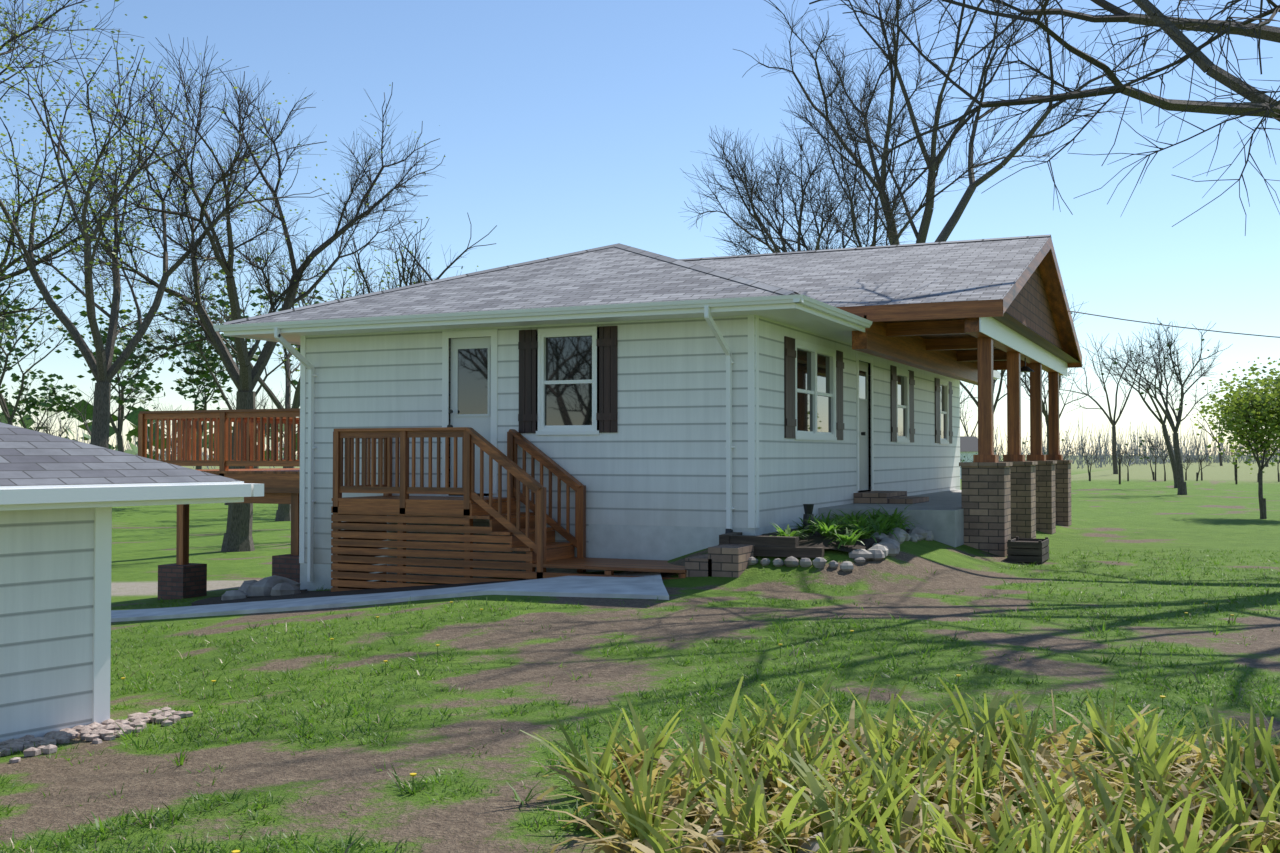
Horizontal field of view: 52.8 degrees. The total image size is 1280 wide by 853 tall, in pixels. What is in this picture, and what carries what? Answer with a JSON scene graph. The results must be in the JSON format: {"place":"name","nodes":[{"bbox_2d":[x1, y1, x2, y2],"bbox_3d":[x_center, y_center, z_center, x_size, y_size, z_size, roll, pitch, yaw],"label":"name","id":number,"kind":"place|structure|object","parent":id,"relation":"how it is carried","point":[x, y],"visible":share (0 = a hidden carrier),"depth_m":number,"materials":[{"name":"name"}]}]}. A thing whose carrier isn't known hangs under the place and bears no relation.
{"place":"outdoors","nodes":[
{"label":"outdoors","id":0,"kind":"place"},
{"bbox_2d":[0,422,263,741],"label":"shed building","id":1,"kind":"structure","parent":0,"point":[60,497],"depth_m":8.48,"materials":[{"name":"white wood"}]},
{"bbox_2d":[111,562,668,621],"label":"walkway path","id":2,"kind":"structure","parent":0,"point":[649,585],"depth_m":15.22,"materials":[{"name":"concrete"}]},
{"bbox_2d":[299,315,959,590],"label":"house walls","id":3,"kind":"structure","parent":0,"point":[651,474],"depth_m":18.14,"materials":[{"name":"white wood"}]},
{"bbox_2d":[223,234,1078,378],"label":"house roof","id":4,"kind":"structure","parent":3,"relation":"on","point":[956,271],"depth_m":19.37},
{"bbox_2d":[213,294,871,581],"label":"gutters and downspouts","id":5,"kind":"object","parent":4,"relation":"attached to","point":[799,299],"visible":0.94,"depth_m":17.18,"materials":[{"name":"white metal"}]},
{"bbox_2d":[518,326,952,443],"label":"window shutters","id":6,"kind":"object","parent":3,"relation":"attached to","point":[607,414],"depth_m":18.05,"materials":[{"name":"brown wood"}]},
{"bbox_2d":[0,249,1273,504],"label":"tree line","id":7,"kind":"object","parent":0,"point":[42,402],"depth_m":77.43,"materials":[{"name":"plant"}]},
{"bbox_2d":[0,455,1279,852],"bbox_3d":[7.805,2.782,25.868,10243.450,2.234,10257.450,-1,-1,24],"label":"terrain","id":8,"kind":"structure","parent":0,"point":[1142,509],"depth_m":10.30,"materials":[{"name":"green plant"}]},
{"bbox_2d":[0,707,192,762],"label":"stone edging","id":9,"kind":"object","parent":8,"relation":"on","point":[95,732],"visible":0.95,"depth_m":8.33,"materials":[{"name":"white stone"}]},
{"bbox_2d":[138,408,299,599],"bbox_3d":[-5.633,1.409,23.090,3.600,3.250,5.340,-1,-1,24],"label":"cedar deck","id":10,"kind":"object","parent":8,"relation":"on","point":[183,577],"visible":0.48,"depth_m":20.93,"materials":[{"name":"wood"}]},
{"bbox_2d":[191,578,530,605],"bbox_3d":[-3.640,2.264,17.448,8.083,0.784,2.777,-1,-2,37],"label":"mulch bed","id":11,"kind":"object","parent":8,"relation":"on","point":[304,593],"visible":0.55,"depth_m":17.16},
{"bbox_2d":[331,427,686,591],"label":"wooden porch stairs","id":12,"kind":"structure","parent":8,"relation":"on","point":[360,534],"depth_m":17.30,"materials":[{"name":"brown wood"}]},
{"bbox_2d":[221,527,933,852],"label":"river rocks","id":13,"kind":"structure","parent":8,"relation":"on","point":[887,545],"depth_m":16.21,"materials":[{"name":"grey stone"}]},
{"bbox_2d":[0,0,1279,551],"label":"trees","id":14,"kind":"object","parent":8,"relation":"on","point":[224,174],"depth_m":35.52,"materials":[{"name":"plant"}]},
{"bbox_2d":[967,312,1214,411],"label":"tree leaves","id":15,"kind":"object","parent":14,"relation":"attached to","point":[1167,345],"visible":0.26,"depth_m":51.13,"materials":[{"name":"plant"}]},
{"bbox_2d":[0,394,1279,468],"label":"treeline","id":16,"kind":"object","parent":8,"relation":"on","point":[1136,460],"depth_m":253.62,"materials":[{"name":"plant"}]},
{"bbox_2d":[121,602,1265,852],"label":"dandelions","id":17,"kind":"object","parent":8,"relation":"on","point":[481,614],"visible":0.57,"depth_m":9.70,"materials":[{"name":"yellow"}]},
{"bbox_2d":[685,544,755,577],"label":"stone steps","id":18,"kind":"structure","parent":8,"relation":"on","point":[727,560],"depth_m":15.57,"materials":[{"name":"beige brick"}]},
{"bbox_2d":[719,528,909,557],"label":"bed mulch","id":19,"kind":"object","parent":8,"relation":"on","point":[816,544],"visible":0.45,"depth_m":15.95,"materials":[{"name":"brown wood"}]},
{"bbox_2d":[802,504,814,533],"bbox_3d":[2.215,1.220,16.953,0.166,0.400,0.166,1,-2,-43],"label":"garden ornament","id":20,"kind":"object","parent":19,"relation":"on","point":[808,508],"visible":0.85,"depth_m":16.90,"materials":[{"name":"black metal"}]},
{"bbox_2d":[770,504,916,548],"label":"bed plants","id":21,"kind":"object","parent":8,"relation":"on","point":[860,526],"visible":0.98,"depth_m":16.80,"materials":[{"name":"green plant"}]},
{"bbox_2d":[520,671,1279,852],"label":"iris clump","id":22,"kind":"object","parent":8,"relation":"on","point":[790,764],"visible":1,"depth_m":5.66,"materials":[{"name":"green plant"}]},
{"bbox_2d":[818,237,1081,556],"bbox_3d":[6.173,-0.604,23.823,2.750,5.647,11.600,-1,-1,24],"label":"porch","id":23,"kind":"object","parent":8,"relation":"on","point":[994,505],"visible":0.94,"depth_m":21.60,"materials":[{"name":"brown wood"}]},
{"bbox_2d":[854,491,928,503],"bbox_3d":[4.249,1.188,21.686,0.950,0.170,1.500,-1,-1,24],"label":"doorstep","id":24,"kind":"object","parent":23,"relation":"on","point":[885,497],"visible":1,"depth_m":21.12,"materials":[{"name":"brown brick"}]},
{"bbox_2d":[1021,358,1034,371],"bbox_3d":[6.977,-1.115,23.365,0.340,0.250,0.340,-1,-1,24],"label":"hanging lantern","id":25,"kind":"object","parent":23,"relation":"hanging from","point":[1025,368],"visible":0.88,"depth_m":23.28,"materials":[{"name":"black metal"}]},
{"bbox_2d":[1069,310,1279,337],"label":"power line wire","id":26,"kind":"object","parent":23,"relation":"attached to","point":[1172,326],"visible":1,"depth_m":27.17,"materials":[{"name":"black metal"}]},
{"bbox_2d":[960,436,977,478],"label":"distant building","id":27,"kind":"structure","parent":8,"relation":"on","point":[968,446],"depth_m":147.37,"materials":[{"name":"white"}]},
{"bbox_2d":[1007,536,1048,563],"bbox_3d":[5.630,1.788,18.699,0.480,0.330,0.840,-1,-1,24],"label":"planter box","id":28,"kind":"object","parent":8,"relation":"on","point":[1026,549],"visible":0.99,"depth_m":18.35,"materials":[{"name":"brown wood"}]},
{"bbox_2d":[960,431,1279,481],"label":"trees","id":29,"kind":"object","parent":8,"relation":"on","point":[1153,446],"depth_m":75.69,"materials":[{"name":"brown plant"}]},
{"bbox_2d":[1119,460,1236,483],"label":"fence posts","id":30,"kind":"object","parent":8,"relation":"on","point":[1120,472],"visible":0.12,"depth_m":67.73,"materials":[{"name":"brown wood"}]},
{"bbox_2d":[0,0,1279,454],"label":"sky","id":31,"kind":"structure","parent":0,"point":[566,126],"materials":[{"name":"blue"}]}
]}

